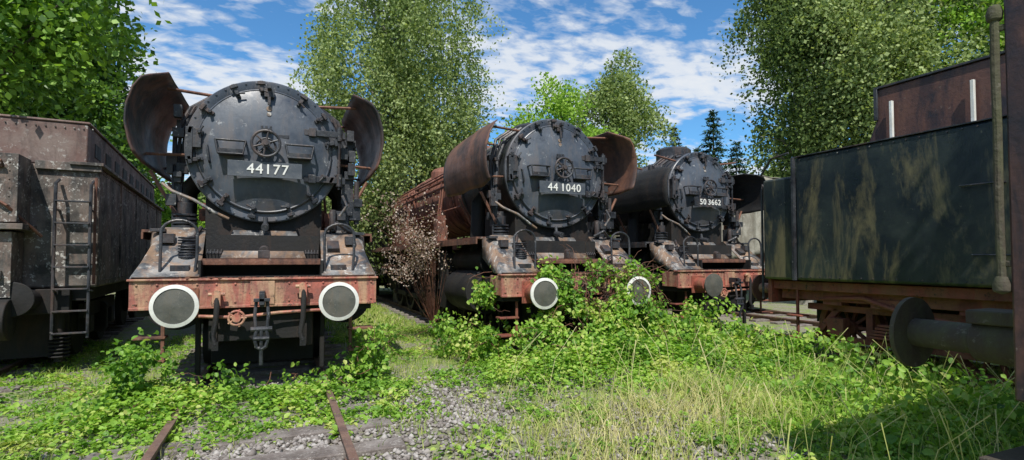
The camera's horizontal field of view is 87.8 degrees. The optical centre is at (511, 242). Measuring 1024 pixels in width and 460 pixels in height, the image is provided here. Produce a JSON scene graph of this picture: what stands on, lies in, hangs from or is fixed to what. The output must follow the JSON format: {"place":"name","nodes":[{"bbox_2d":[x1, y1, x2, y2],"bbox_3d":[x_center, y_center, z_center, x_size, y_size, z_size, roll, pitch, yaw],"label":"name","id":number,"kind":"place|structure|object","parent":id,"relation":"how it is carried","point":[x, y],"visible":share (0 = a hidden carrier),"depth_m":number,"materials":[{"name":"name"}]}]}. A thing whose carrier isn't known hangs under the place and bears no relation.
{"place":"outdoors","nodes":[
{"label":"outdoors","id":0,"kind":"place"},
{"bbox_2d":[5,357,835,459],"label":"ballast gravel","id":1,"kind":"structure","parent":0,"point":[251,450],"depth_m":5.07,"materials":[{"name":"grey gravel"}]},
{"bbox_2d":[0,286,1023,459],"bbox_3d":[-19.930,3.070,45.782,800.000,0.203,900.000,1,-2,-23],"label":"ground","id":2,"kind":"structure","parent":0,"point":[147,325],"depth_m":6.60,"materials":[{"name":"green plant"}]},
{"bbox_2d":[0,299,145,396],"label":"railway track","id":3,"kind":"structure","parent":2,"relation":"on","point":[113,328],"depth_m":8.54,"materials":[{"name":"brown wood"}]},
{"bbox_2d":[0,114,163,361],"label":"locomotive tender","id":4,"kind":"object","parent":3,"relation":"on","point":[80,209],"visible":0.84,"depth_m":7.93,"materials":[{"name":"metal"}]},
{"bbox_2d":[0,0,160,196],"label":"alder tree","id":5,"kind":"object","parent":2,"relation":"on","point":[103,110],"visible":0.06,"depth_m":14.62,"materials":[{"name":"green plant"}]},
{"bbox_2d":[0,0,171,124],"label":"alder tree","id":6,"kind":"object","parent":2,"relation":"on","point":[57,33],"visible":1,"depth_m":8.36,"materials":[{"name":"green plant"}]},
{"bbox_2d":[96,103,172,225],"bbox_3d":[-15.832,-2.228,20.115,5.066,9.543,5.829,-1,-2,23],"label":"alder tree","id":7,"kind":"object","parent":2,"relation":"on","point":[157,197],"visible":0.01,"depth_m":21.02,"materials":[{"name":"green plant"}]},
{"bbox_2d":[150,174,205,278],"bbox_3d":[-15.883,0.067,24.001,5.734,6.389,5.576,1,-2,-23],"label":"hazel shrub","id":8,"kind":"object","parent":2,"relation":"on","point":[166,217],"visible":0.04,"depth_m":23.33,"materials":[{"name":"green plant"}]},
{"bbox_2d":[38,314,411,434],"bbox_3d":[-3.125,1.625,6.410,3.860,1.312,1.421,2,-2,-41],"label":"ivy plant","id":9,"kind":"object","parent":2,"relation":"on","point":[132,370],"visible":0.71,"depth_m":6.13,"materials":[{"name":"green leaves"}]},
{"bbox_2d":[83,328,405,459],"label":"railway track","id":10,"kind":"structure","parent":2,"relation":"on","point":[348,448],"depth_m":5.15,"materials":[{"name":"grey gravel"}]},
{"bbox_2d":[123,72,383,376],"bbox_3d":[-7.523,-0.052,16.813,3.064,4.360,22.982,1,-2,-23],"label":"steam locomotive","id":11,"kind":"object","parent":10,"relation":"on","point":[269,262],"visible":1,"depth_m":7.24,"materials":[{"name":"paint"}]},
{"bbox_2d":[195,89,331,213],"bbox_3d":[-3.432,-1.287,7.439,1.750,1.750,0.160,1,-2,-23],"label":"smokebox door","id":12,"kind":"structure","parent":11,"relation":"in","point":[234,117],"depth_m":7.38,"materials":[{"name":"paint"}]},
{"bbox_2d":[322,101,359,229],"bbox_3d":[-8.815,-2.214,25.161,4.297,9.454,4.605,0,-2,-4],"label":"birch tree","id":13,"kind":"object","parent":2,"relation":"on","point":[330,199],"visible":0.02,"depth_m":24.56,"materials":[{"name":"green plant"}]},
{"bbox_2d":[286,0,511,301],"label":"birch tree","id":14,"kind":"object","parent":2,"relation":"on","point":[390,71],"visible":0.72,"depth_m":19.51,"materials":[{"name":"green plant"}]},
{"bbox_2d":[360,189,453,327],"bbox_3d":[-2.378,0.335,11.191,2.311,2.982,3.533,1,-2,-23],"label":"withered shrub","id":15,"kind":"object","parent":2,"relation":"on","point":[430,312],"visible":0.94,"depth_m":10.89,"materials":[{"name":"dry leaves"},{"name":"twigs"}]},
{"bbox_2d":[384,110,467,291],"bbox_3d":[-3.360,-1.165,26.330,6.347,10.650,6.524,0,-2,4],"label":"birch tree","id":16,"kind":"object","parent":2,"relation":"on","point":[435,167],"visible":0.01,"depth_m":25.59,"materials":[{"name":"green plant"}]},
{"bbox_2d":[376,294,565,355],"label":"railway track","id":17,"kind":"structure","parent":2,"relation":"on","point":[387,300],"depth_m":16.29,"materials":[{"name":"brown wood"}]},
{"bbox_2d":[355,119,650,340],"bbox_3d":[-3.270,-0.007,19.021,3.062,4.410,22.982,1,-2,-23],"label":"steam locomotive","id":18,"kind":"object","parent":17,"relation":"on","point":[535,190],"visible":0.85,"depth_m":9.71,"materials":[{"name":"paint"}]},
{"bbox_2d":[513,125,596,220],"bbox_3d":[0.820,-1.268,9.647,1.750,1.750,0.160,1,-2,-23],"label":"smokebox door","id":19,"kind":"structure","parent":18,"relation":"in","point":[543,147],"depth_m":9.55,"materials":[{"name":"paint"}]},
{"bbox_2d":[160,168,781,277],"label":"distant trees","id":20,"kind":"object","parent":2,"relation":"on","point":[201,195],"depth_m":30.73,"materials":[{"name":"green plant"}]},
{"bbox_2d":[0,314,1023,459],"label":"bramble ground cover","id":21,"kind":"object","parent":2,"relation":"on","point":[265,394],"visible":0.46,"depth_m":5.83,"materials":[{"name":"green plant"}]},
{"bbox_2d":[540,239,694,337],"bbox_3d":[1.670,0.785,8.630,2.809,1.746,0.870,1,-2,-23],"label":"bush","id":22,"kind":"object","parent":21,"relation":"on","point":[602,283],"visible":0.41,"depth_m":8.71,"materials":[{"name":"plant"}]},
{"bbox_2d":[499,99,543,135],"bbox_3d":[0.928,-2.764,30.041,5.001,10.861,4.963,-1,-2,33],"label":"birch tree","id":23,"kind":"object","parent":2,"relation":"on","point":[520,113],"depth_m":30.49,"materials":[{"name":"green plant"}]},
{"bbox_2d":[491,72,632,236],"bbox_3d":[2.183,-2.397,21.853,7.146,9.613,6.101,1,-2,-23],"label":"ash tree","id":24,"kind":"object","parent":2,"relation":"on","point":[558,106],"visible":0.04,"depth_m":21.48,"materials":[{"name":"green plant"}]},
{"bbox_2d":[414,249,721,371],"bbox_3d":[0.797,1.178,8.608,5.219,2.164,2.956,0,-2,6],"label":"bramble bush","id":25,"kind":"object","parent":2,"relation":"on","point":[481,336],"visible":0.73,"depth_m":8.47,"materials":[{"name":"leaves"},{"name":"stems"}]},
{"bbox_2d":[568,47,686,167],"bbox_3d":[4.718,-3.663,27.457,7.545,12.494,7.518,1,-2,-23],"label":"birch tree","id":26,"kind":"object","parent":2,"relation":"on","point":[618,103],"visible":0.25,"depth_m":26.08,"materials":[{"name":"green plant"}]},
{"bbox_2d":[668,126,681,145],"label":"spruce tree","id":27,"kind":"object","parent":2,"relation":"on","point":[677,139],"visible":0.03,"depth_m":34.12,"materials":[{"name":"green plant"}]},
{"bbox_2d":[698,110,734,175],"bbox_3d":[10.649,-2.291,27.959,4.357,9.676,4.295,0,-2,10],"label":"spruce tree","id":28,"kind":"object","parent":2,"relation":"on","point":[713,131],"visible":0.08,"depth_m":28.09,"materials":[{"name":"green plant"}]},
{"bbox_2d":[725,141,748,174],"bbox_3d":[13.078,-1.718,31.161,4.694,8.731,4.550,1,-2,-23],"label":"spruce tree","id":29,"kind":"object","parent":2,"relation":"on","point":[736,159],"visible":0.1,"depth_m":31.07,"materials":[{"name":"green plant"}]},
{"bbox_2d":[668,308,865,333],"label":"railway track","id":30,"kind":"structure","parent":2,"relation":"on","point":[773,318],"depth_m":15.05,"materials":[{"name":"brown wood"}]},
{"bbox_2d":[608,175,777,307],"bbox_3d":[5.769,0.140,19.853,3.296,4.168,8.999,1,-2,-23],"label":"tarp covered wagon","id":31,"kind":"object","parent":30,"relation":"on","point":[750,228],"visible":0.04,"depth_m":15.57,"materials":[{"name":"fabric"}]},
{"bbox_2d":[710,0,881,304],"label":"birch tree","id":32,"kind":"object","parent":2,"relation":"on","point":[772,57],"visible":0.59,"depth_m":19.20,"materials":[{"name":"green plant"}]},
{"bbox_2d":[615,316,1014,390],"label":"railway track","id":33,"kind":"structure","parent":2,"relation":"on","point":[930,357],"depth_m":8.64,"materials":[{"name":"brown wood"}]},
{"bbox_2d":[452,146,772,324],"bbox_3d":[0.332,0.104,21.696,3.060,4.355,22.982,1,-2,-23],"label":"steam locomotive","id":34,"kind":"object","parent":33,"relation":"on","point":[677,204],"visible":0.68,"depth_m":12.19,"materials":[{"name":"paint"}]},
{"bbox_2d":[673,157,727,226],"bbox_3d":[4.414,-1.193,12.342,1.627,1.628,0.160,1,-2,-23],"label":"smokebox door","id":35,"kind":"structure","parent":34,"relation":"in","point":[693,173],"depth_m":12.24,"materials":[{"name":"paint"}]},
{"bbox_2d":[751,50,1014,386],"bbox_3d":[7.238,-0.271,6.021,3.153,4.120,9.252,1,-2,-23],"label":"locomotive tender","id":36,"kind":"object","parent":33,"relation":"on","point":[881,224],"visible":0.78,"depth_m":7.23,"materials":[{"name":"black metal"}]},
{"bbox_2d":[889,0,1023,459],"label":"freight wagon","id":37,"kind":"object","parent":33,"relation":"on","point":[918,333],"visible":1,"depth_m":2.59,"materials":[{"name":"metal"}]},
{"bbox_2d":[653,294,1023,459],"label":"nettle patch","id":38,"kind":"object","parent":2,"relation":"on","point":[1009,403],"visible":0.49,"depth_m":5.69,"materials":[{"name":"green plant"}]},
{"bbox_2d":[772,0,1004,171],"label":"birch tree","id":39,"kind":"object","parent":2,"relation":"on","point":[893,29],"visible":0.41,"depth_m":16.86,"materials":[{"name":"green plant"}]},
{"bbox_2d":[872,0,1004,79],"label":"birch tree","id":40,"kind":"object","parent":2,"relation":"on","point":[961,17],"visible":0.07,"depth_m":16.27,"materials":[{"name":"green plant"}]},
{"bbox_2d":[105,0,985,186],"label":"sky","id":41,"kind":"structure","parent":0,"point":[209,46],"materials":[{"name":"blue"}]}
]}

